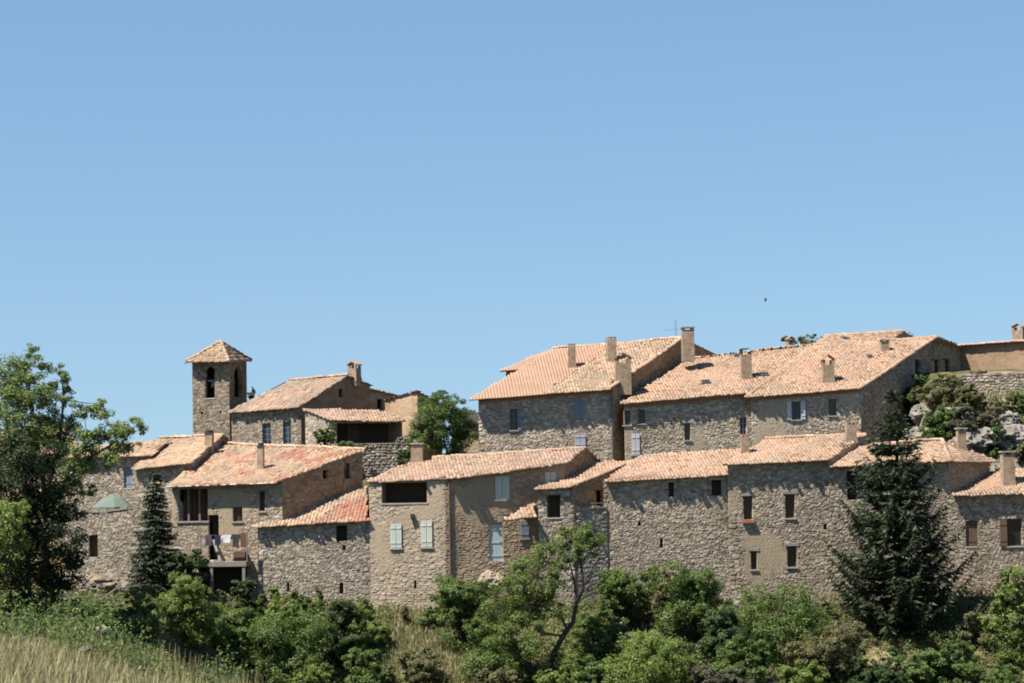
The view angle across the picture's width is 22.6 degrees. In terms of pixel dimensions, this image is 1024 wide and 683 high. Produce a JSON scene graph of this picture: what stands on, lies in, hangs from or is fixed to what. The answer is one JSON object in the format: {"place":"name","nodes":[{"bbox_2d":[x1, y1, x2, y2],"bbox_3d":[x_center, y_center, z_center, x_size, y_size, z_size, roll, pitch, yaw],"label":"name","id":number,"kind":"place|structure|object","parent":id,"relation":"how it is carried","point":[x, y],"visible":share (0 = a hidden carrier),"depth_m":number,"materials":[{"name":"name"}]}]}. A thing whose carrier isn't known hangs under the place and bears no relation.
{"place":"outdoors","nodes":[
{"label":"outdoors","id":0,"kind":"place"},
{"bbox_2d":[0,369,1023,682],"bbox_3d":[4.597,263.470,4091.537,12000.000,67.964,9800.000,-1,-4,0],"label":"ground","id":1,"kind":"structure","parent":0,"point":[696,637],"depth_m":142.60,"materials":[{"name":"plant"}]},
{"bbox_2d":[0,499,34,580],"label":"bush","id":2,"kind":"object","parent":1,"relation":"on","point":[14,532],"visible":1,"depth_m":122.54,"materials":[{"name":"green plant"}]},
{"bbox_2d":[0,428,90,638],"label":"dark tree","id":3,"kind":"object","parent":1,"relation":"on","point":[43,534],"visible":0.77,"depth_m":125.23,"materials":[{"name":"green plant"}]},
{"bbox_2d":[0,342,148,641],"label":"airy tree","id":4,"kind":"object","parent":1,"relation":"on","point":[42,424],"visible":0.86,"depth_m":130.74,"materials":[{"name":"green plant"}]},
{"bbox_2d":[59,561,147,610],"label":"dead branches","id":5,"kind":"object","parent":1,"relation":"on","point":[113,590],"visible":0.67,"depth_m":139.19,"materials":[{"name":"brown wood"}]},
{"bbox_2d":[84,599,123,628],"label":"bush","id":6,"kind":"object","parent":1,"relation":"on","point":[114,612],"visible":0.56,"depth_m":136.56,"materials":[{"name":"green plant"}]},
{"bbox_2d":[72,573,137,597],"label":"boulder","id":7,"kind":"object","parent":1,"relation":"on","point":[113,581],"visible":0.5,"depth_m":147.98,"materials":[{"name":"stone"}]},
{"bbox_2d":[61,438,170,510],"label":"stone house","id":8,"kind":"structure","parent":1,"relation":"on","point":[119,480],"depth_m":155.34,"materials":[{"name":"stone"}]},
{"bbox_2d":[0,633,232,682],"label":"dry grass","id":9,"kind":"structure","parent":1,"relation":"on","point":[19,662],"depth_m":57.51,"materials":[{"name":"plant"}]},
{"bbox_2d":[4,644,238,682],"bbox_3d":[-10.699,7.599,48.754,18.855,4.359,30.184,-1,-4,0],"label":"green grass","id":10,"kind":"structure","parent":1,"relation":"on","point":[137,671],"depth_m":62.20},
{"bbox_2d":[62,502,183,596],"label":"retaining wall","id":11,"kind":"structure","parent":1,"relation":"on","point":[108,545],"depth_m":149.57,"materials":[{"name":"stone"}]},
{"bbox_2d":[92,494,133,509],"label":"parasol","id":12,"kind":"object","parent":11,"relation":"on","point":[112,502],"visible":0.94,"depth_m":150.42,"materials":[{"name":"green fabric"}]},
{"bbox_2d":[0,578,252,682],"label":"weeds","id":13,"kind":"object","parent":1,"relation":"on","point":[46,617],"visible":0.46,"depth_m":63.13,"materials":[{"name":"green plant"}]},
{"bbox_2d":[0,611,266,682],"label":"weed stalks","id":14,"kind":"object","parent":1,"relation":"on","point":[192,674],"visible":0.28,"depth_m":63.68,"materials":[{"name":"beige plant"}]},
{"bbox_2d":[110,584,161,648],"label":"bush","id":15,"kind":"object","parent":1,"relation":"on","point":[142,614],"visible":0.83,"depth_m":132.94,"materials":[{"name":"green plant"}]},
{"bbox_2d":[118,471,180,603],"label":"spruce tree","id":16,"kind":"object","parent":1,"relation":"on","point":[151,565],"visible":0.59,"depth_m":145.54,"materials":[{"name":"green plant"}]},
{"bbox_2d":[131,433,233,578],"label":"stone house","id":17,"kind":"structure","parent":1,"relation":"on","point":[173,458],"depth_m":153.30,"materials":[{"name":"tile"}]},
{"bbox_2d":[163,548,209,594],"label":"bush","id":18,"kind":"object","parent":1,"relation":"on","point":[187,565],"visible":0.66,"depth_m":145.09,"materials":[{"name":"green plant"}]},
{"bbox_2d":[149,571,228,648],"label":"bush","id":19,"kind":"object","parent":1,"relation":"on","point":[183,612],"visible":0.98,"depth_m":135.82,"materials":[{"name":"green plant"}]},
{"bbox_2d":[186,649,239,682],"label":"bush","id":20,"kind":"object","parent":1,"relation":"on","point":[206,654],"visible":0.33,"depth_m":133.27,"materials":[{"name":"green plant"}]},
{"bbox_2d":[184,340,251,439],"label":"bell tower","id":21,"kind":"structure","parent":1,"relation":"on","point":[222,364],"depth_m":171.52,"materials":[{"name":"stone"}]},
{"bbox_2d":[207,606,265,669],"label":"bush","id":22,"kind":"object","parent":1,"relation":"on","point":[235,621],"visible":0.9,"depth_m":138.06,"materials":[{"name":"green plant"}]},
{"bbox_2d":[230,578,261,621],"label":"bush","id":23,"kind":"object","parent":1,"relation":"on","point":[245,598],"visible":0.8,"depth_m":144.79,"materials":[{"name":"green plant"}]},
{"bbox_2d":[167,430,366,603],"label":"stone house","id":24,"kind":"structure","parent":1,"relation":"on","point":[230,488],"depth_m":149.40,"materials":[{"name":"stone"}]},
{"bbox_2d":[184,489,207,520],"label":"loggia door","id":25,"kind":"structure","parent":24,"relation":"in","point":[195,500],"depth_m":149.57,"materials":[{"name":"brown wood"}]},
{"bbox_2d":[263,596,305,637],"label":"bush","id":26,"kind":"object","parent":1,"relation":"on","point":[285,611],"visible":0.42,"depth_m":142.11,"materials":[{"name":"green plant"}]},
{"bbox_2d":[243,608,336,682],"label":"bush","id":27,"kind":"object","parent":1,"relation":"on","point":[275,637],"visible":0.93,"depth_m":137.25,"materials":[{"name":"green plant"}]},
{"bbox_2d":[226,361,372,446],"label":"stone house","id":28,"kind":"structure","parent":1,"relation":"on","point":[275,415],"depth_m":168.54,"materials":[{"name":"stone"}]},
{"bbox_2d":[278,594,323,628],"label":"bush","id":29,"kind":"object","parent":1,"relation":"on","point":[302,601],"visible":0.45,"depth_m":144.53,"materials":[{"name":"green plant"}]},
{"bbox_2d":[285,657,334,682],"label":"bush","id":30,"kind":"object","parent":1,"relation":"on","point":[313,670],"visible":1,"depth_m":135.64,"materials":[{"name":"green plant"}]},
{"bbox_2d":[251,486,370,607],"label":"stone house","id":31,"kind":"structure","parent":1,"relation":"on","point":[325,545],"depth_m":147.30,"materials":[{"name":"stone"}]},
{"bbox_2d":[310,599,369,669],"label":"bush","id":32,"kind":"object","parent":1,"relation":"on","point":[342,637],"visible":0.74,"depth_m":139.45,"materials":[{"name":"green plant"}]},
{"bbox_2d":[302,408,405,447],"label":"open porch","id":33,"kind":"object","parent":1,"relation":"on","point":[366,426],"visible":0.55,"depth_m":164.81,"materials":[{"name":"stone"}]},
{"bbox_2d":[347,425,358,443],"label":"porch door","id":34,"kind":"structure","parent":33,"relation":"in","point":[352,430],"depth_m":164.83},
{"bbox_2d":[341,647,396,682],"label":"bush","id":35,"kind":"object","parent":1,"relation":"on","point":[371,672],"visible":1,"depth_m":136.24,"materials":[{"name":"green plant"}]},
{"bbox_2d":[347,597,392,649],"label":"bush","id":36,"kind":"object","parent":1,"relation":"on","point":[373,630],"visible":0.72,"depth_m":141.26,"materials":[{"name":"green plant"}]},
{"bbox_2d":[331,434,412,478],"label":"retaining wall","id":37,"kind":"structure","parent":1,"relation":"on","point":[378,459],"depth_m":162.00,"materials":[{"name":"stone"}]},
{"bbox_2d":[313,424,335,445],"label":"bush","id":38,"kind":"object","parent":37,"relation":"on","point":[326,438],"visible":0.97,"depth_m":162.03,"materials":[{"name":"green plant"}]},
{"bbox_2d":[370,388,398,410],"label":"rendered shed","id":39,"kind":"structure","parent":1,"relation":"on","point":[377,397],"depth_m":172.61,"materials":[{"name":"paint"}]},
{"bbox_2d":[384,390,442,459],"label":"rendered shed","id":40,"kind":"structure","parent":1,"relation":"on","point":[403,406],"depth_m":170.74,"materials":[{"name":"paint"}]},
{"bbox_2d":[397,646,451,682],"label":"bush","id":41,"kind":"object","parent":1,"relation":"on","point":[422,667],"visible":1,"depth_m":135.67,"materials":[{"name":"green plant"}]},
{"bbox_2d":[418,605,443,628],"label":"bush","id":42,"kind":"object","parent":1,"relation":"on","point":[428,616],"visible":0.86,"depth_m":143.93,"materials":[{"name":"green plant"}]},
{"bbox_2d":[405,390,478,457],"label":"round tree","id":43,"kind":"object","parent":1,"relation":"on","point":[436,428],"visible":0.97,"depth_m":160.15,"materials":[{"name":"green plant"}]},
{"bbox_2d":[426,571,497,652],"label":"bush","id":44,"kind":"object","parent":1,"relation":"on","point":[457,600],"visible":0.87,"depth_m":140.90,"materials":[{"name":"green plant"}]},
{"bbox_2d":[449,407,478,453],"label":"stone shed","id":45,"kind":"structure","parent":1,"relation":"on","point":[473,448],"depth_m":173.50,"materials":[{"name":"stone"}]},
{"bbox_2d":[366,443,600,611],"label":"stone house","id":46,"kind":"structure","parent":1,"relation":"on","point":[466,517],"depth_m":147.12,"materials":[{"name":"stone"}]},
{"bbox_2d":[489,524,502,560],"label":"door","id":47,"kind":"structure","parent":46,"relation":"in","point":[495,530],"depth_m":147.32,"materials":[{"name":"blue paint"}]},
{"bbox_2d":[478,570,504,591],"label":"boulder","id":48,"kind":"object","parent":1,"relation":"on","point":[488,576],"visible":0.62,"depth_m":145.67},
{"bbox_2d":[471,667,521,682],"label":"bush","id":49,"kind":"object","parent":1,"relation":"on","point":[500,675],"visible":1,"depth_m":134.93,"materials":[{"name":"green plant"}]},
{"bbox_2d":[0,387,1023,682],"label":"undergrowth","id":50,"kind":"object","parent":1,"relation":"on","point":[228,603],"visible":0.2,"depth_m":141.58,"materials":[{"name":"green plant"}]},
{"bbox_2d":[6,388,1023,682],"bbox_3d":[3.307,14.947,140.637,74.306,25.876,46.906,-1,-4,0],"label":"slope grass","id":51,"kind":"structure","parent":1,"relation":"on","point":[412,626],"depth_m":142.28,"materials":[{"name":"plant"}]},
{"bbox_2d":[500,350,548,375],"bbox_3d":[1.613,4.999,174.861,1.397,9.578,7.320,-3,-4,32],"label":"stone house","id":52,"kind":"structure","parent":1,"relation":"on","point":[513,368],"depth_m":173.53,"materials":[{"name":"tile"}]},
{"bbox_2d":[459,520,607,682],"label":"almond tree","id":53,"kind":"object","parent":1,"relation":"on","point":[521,612],"visible":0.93,"depth_m":137.63,"materials":[{"name":"green plant"}]},
{"bbox_2d":[532,663,585,682],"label":"bush","id":54,"kind":"object","parent":1,"relation":"on","point":[553,677],"visible":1,"depth_m":134.78,"materials":[{"name":"green plant"}]},
{"bbox_2d":[533,459,634,606],"bbox_3d":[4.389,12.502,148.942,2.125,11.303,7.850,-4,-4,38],"label":"stone house","id":55,"kind":"structure","parent":1,"relation":"on","point":[559,500],"depth_m":146.84,"materials":[{"name":"stone"}]},
{"bbox_2d":[561,653,612,682],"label":"bush","id":56,"kind":"object","parent":1,"relation":"on","point":[593,673],"visible":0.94,"depth_m":135.43,"materials":[{"name":"green plant"}]},
{"bbox_2d":[571,503,607,606],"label":"terrace parapet","id":57,"kind":"structure","parent":1,"relation":"on","point":[596,516],"depth_m":147.05,"materials":[{"name":"stone"},{"name":"terracotta tile"}]},
{"bbox_2d":[469,320,716,463],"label":"stone house","id":58,"kind":"structure","parent":1,"relation":"on","point":[571,395],"depth_m":165.59,"materials":[{"name":"stone"}]},
{"bbox_2d":[509,409,520,430],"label":"window","id":59,"kind":"structure","parent":58,"relation":"in","point":[513,412],"depth_m":165.40,"materials":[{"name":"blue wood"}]},
{"bbox_2d":[571,611,628,665],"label":"bush","id":60,"kind":"object","parent":1,"relation":"on","point":[603,636],"visible":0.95,"depth_m":139.53,"materials":[{"name":"green plant"}]},
{"bbox_2d":[592,566,659,626],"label":"bush","id":61,"kind":"object","parent":1,"relation":"on","point":[621,587],"visible":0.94,"depth_m":143.48,"materials":[{"name":"green plant"}]},
{"bbox_2d":[596,629,698,682],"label":"bush","id":62,"kind":"object","parent":1,"relation":"on","point":[643,668],"visible":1,"depth_m":134.77,"materials":[{"name":"green plant"}]},
{"bbox_2d":[651,566,675,610],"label":"bush","id":63,"kind":"object","parent":1,"relation":"on","point":[660,594],"visible":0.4,"depth_m":145.47,"materials":[{"name":"green plant"}]},
{"bbox_2d":[603,448,749,602],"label":"stone house","id":64,"kind":"structure","parent":1,"relation":"on","point":[665,506],"depth_m":147.80,"materials":[{"name":"stone"}]},
{"bbox_2d":[655,636,699,682],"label":"bush","id":65,"kind":"object","parent":1,"relation":"on","point":[689,646],"visible":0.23,"depth_m":136.68,"materials":[{"name":"green plant"}]},
{"bbox_2d":[645,560,737,642],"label":"bush","id":66,"kind":"object","parent":1,"relation":"on","point":[686,589],"visible":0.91,"depth_m":141.55,"materials":[{"name":"green plant"}]},
{"bbox_2d":[620,343,820,460],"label":"stone house","id":67,"kind":"structure","parent":1,"relation":"on","point":[700,403],"depth_m":165.81,"materials":[{"name":"stone"}]},
{"bbox_2d":[690,607,751,664],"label":"bush","id":68,"kind":"object","parent":1,"relation":"on","point":[721,635],"visible":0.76,"depth_m":138.94,"materials":[{"name":"green plant"}]},
{"bbox_2d":[688,664,755,682],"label":"bush","id":69,"kind":"object","parent":1,"relation":"on","point":[722,677],"visible":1,"depth_m":134.37,"materials":[{"name":"green plant"}]},
{"bbox_2d":[711,635,775,682],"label":"bush","id":70,"kind":"object","parent":1,"relation":"on","point":[756,664],"visible":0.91,"depth_m":135.91,"materials":[{"name":"green plant"}]},
{"bbox_2d":[728,581,838,661],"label":"bush","id":71,"kind":"object","parent":1,"relation":"on","point":[802,618],"visible":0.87,"depth_m":139.77,"materials":[{"name":"green plant"}]},
{"bbox_2d":[723,422,866,603],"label":"stone house","id":72,"kind":"structure","parent":1,"relation":"on","point":[778,490],"depth_m":148.09,"materials":[{"name":"stone"}]},
{"bbox_2d":[741,493,754,519],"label":"window","id":73,"kind":"structure","parent":72,"relation":"in","point":[747,497],"depth_m":148.19,"materials":[{"name":"brown wood"}]},
{"bbox_2d":[783,491,796,519],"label":"window","id":74,"kind":"structure","parent":72,"relation":"in","point":[789,495],"depth_m":148.33,"materials":[{"name":"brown wood"}]},
{"bbox_2d":[785,543,798,568],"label":"window","id":75,"kind":"structure","parent":72,"relation":"in","point":[791,547],"depth_m":148.15,"materials":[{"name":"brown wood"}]},
{"bbox_2d":[775,659,830,682],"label":"bush","id":76,"kind":"object","parent":1,"relation":"on","point":[812,671],"visible":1,"depth_m":134.62,"materials":[{"name":"green plant"}]},
{"bbox_2d":[777,616,877,682],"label":"bush","id":77,"kind":"object","parent":1,"relation":"on","point":[833,649],"visible":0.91,"depth_m":137.03,"materials":[{"name":"green plant"}]},
{"bbox_2d":[744,335,962,445],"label":"stone house","id":78,"kind":"structure","parent":1,"relation":"on","point":[824,389],"depth_m":167.53,"materials":[{"name":"tile"}]},
{"bbox_2d":[787,401,804,420],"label":"window","id":79,"kind":"structure","parent":78,"relation":"in","point":[794,414],"depth_m":165.48,"materials":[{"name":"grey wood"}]},
{"bbox_2d":[813,329,913,344],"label":"stone house","id":80,"kind":"structure","parent":1,"relation":"on","point":[839,338],"depth_m":180.72,"materials":[{"name":"tile"}]},
{"bbox_2d":[844,656,909,682],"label":"bush","id":81,"kind":"object","parent":1,"relation":"on","point":[879,673],"visible":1,"depth_m":135.17,"materials":[{"name":"green plant"}]},
{"bbox_2d":[820,389,995,637],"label":"fir tree","id":82,"kind":"object","parent":1,"relation":"on","point":[896,568],"visible":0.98,"depth_m":142.22,"materials":[{"name":"green plant"}]},
{"bbox_2d":[900,390,915,426],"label":"bush","id":83,"kind":"object","parent":1,"relation":"on","point":[906,402],"visible":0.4,"depth_m":171.30,"materials":[{"name":"green plant"}]},
{"bbox_2d":[886,644,938,682],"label":"bush","id":84,"kind":"object","parent":1,"relation":"on","point":[917,669],"visible":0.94,"depth_m":135.49,"materials":[{"name":"green plant"}]},
{"bbox_2d":[828,428,998,601],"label":"stone house","id":85,"kind":"structure","parent":1,"relation":"on","point":[959,465],"depth_m":149.03,"materials":[{"name":"stone"}]},
{"bbox_2d":[909,403,924,424],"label":"boulder","id":86,"kind":"object","parent":1,"relation":"on","point":[916,411],"visible":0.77,"depth_m":168.03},
{"bbox_2d":[905,374,928,404],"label":"bush","id":87,"kind":"object","parent":1,"relation":"on","point":[919,382],"visible":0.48,"depth_m":171.19,"materials":[{"name":"green plant"}]},
{"bbox_2d":[907,373,962,411],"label":"bush","id":88,"kind":"object","parent":1,"relation":"on","point":[929,388],"visible":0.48,"depth_m":165.81,"materials":[{"name":"green plant"}]},
{"bbox_2d":[918,406,961,441],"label":"bush","id":89,"kind":"object","parent":1,"relation":"on","point":[935,429],"visible":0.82,"depth_m":161.12,"materials":[{"name":"green plant"}]},
{"bbox_2d":[925,635,981,682],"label":"bush","id":90,"kind":"object","parent":1,"relation":"on","point":[945,666],"visible":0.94,"depth_m":135.78,"materials":[{"name":"green plant"}]},
{"bbox_2d":[934,374,977,403],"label":"bush","id":91,"kind":"object","parent":1,"relation":"on","point":[946,389],"visible":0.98,"depth_m":163.35,"materials":[{"name":"green plant"}]},
{"bbox_2d":[947,403,977,435],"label":"bush","id":92,"kind":"object","parent":1,"relation":"on","point":[967,419],"visible":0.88,"depth_m":160.69,"materials":[{"name":"green plant"}]},
{"bbox_2d":[948,430,988,452],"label":"boulder","id":93,"kind":"object","parent":1,"relation":"on","point":[976,445],"visible":0.59,"depth_m":159.74,"materials":[{"name":"stone"}]},
{"bbox_2d":[954,390,988,410],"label":"bush","id":94,"kind":"object","parent":1,"relation":"on","point":[976,397],"visible":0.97,"depth_m":162.47,"materials":[{"name":"green plant"}]},
{"bbox_2d":[955,611,990,649],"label":"bush","id":95,"kind":"object","parent":1,"relation":"on","point":[973,633],"visible":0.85,"depth_m":139.74,"materials":[{"name":"green plant"}]},
{"bbox_2d":[930,372,1023,410],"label":"retaining wall","id":96,"kind":"structure","parent":1,"relation":"on","point":[989,381],"depth_m":166.07,"materials":[{"name":"stone"}]},
{"bbox_2d":[971,408,998,426],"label":"bush","id":97,"kind":"object","parent":1,"relation":"on","point":[984,417],"visible":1,"depth_m":161.07,"materials":[{"name":"green plant"}]},
{"bbox_2d":[947,451,1023,595],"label":"stone house","id":98,"kind":"structure","parent":1,"relation":"on","point":[989,509],"depth_m":149.06,"materials":[{"name":"stone"}]},
{"bbox_2d":[999,519,1023,547],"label":"window","id":99,"kind":"structure","parent":98,"relation":"in","point":[1010,534],"depth_m":149.32,"materials":[{"name":"brown wood"}]},
{"bbox_2d":[975,427,1003,447],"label":"boulder","id":100,"kind":"object","parent":1,"relation":"on","point":[986,436],"visible":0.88,"depth_m":159.77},
{"bbox_2d":[957,323,1023,370],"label":"rendered house","id":101,"kind":"structure","parent":1,"relation":"on","point":[995,355],"depth_m":179.40,"materials":[{"name":"paint"}]},
{"bbox_2d":[985,423,1012,458],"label":"bush","id":102,"kind":"object","parent":1,"relation":"on","point":[993,452],"visible":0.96,"depth_m":159.61,"materials":[{"name":"green plant"}]},
{"bbox_2d":[979,663,1023,682],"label":"bush","id":103,"kind":"object","parent":1,"relation":"on","point":[1004,674],"visible":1,"depth_m":133.23,"materials":[{"name":"green plant"}]},
{"bbox_2d":[980,566,1023,668],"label":"bush","id":104,"kind":"object","parent":1,"relation":"on","point":[1004,625],"visible":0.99,"depth_m":137.68,"materials":[{"name":"green plant"}]},
{"bbox_2d":[989,395,1015,416],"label":"bush","id":105,"kind":"object","parent":1,"relation":"on","point":[1001,406],"visible":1,"depth_m":161.92,"materials":[{"name":"green plant"}]},
{"bbox_2d":[995,411,1019,426],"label":"boulder","id":106,"kind":"object","parent":1,"relation":"on","point":[1008,417],"visible":0.77,"depth_m":161.22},
{"bbox_2d":[1000,424,1023,449],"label":"boulder","id":107,"kind":"object","parent":1,"relation":"on","point":[1013,434],"visible":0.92,"depth_m":159.73,"materials":[{"name":"stone"}]},
{"bbox_2d":[1009,391,1023,414],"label":"bush","id":108,"kind":"object","parent":1,"relation":"on","point":[1019,401],"visible":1,"depth_m":162.27,"materials":[{"name":"green plant"}]},
{"bbox_2d":[0,0,1023,452],"label":"sky","id":109,"kind":"structure","parent":0,"point":[430,196],"materials":[{"name":"blue"}]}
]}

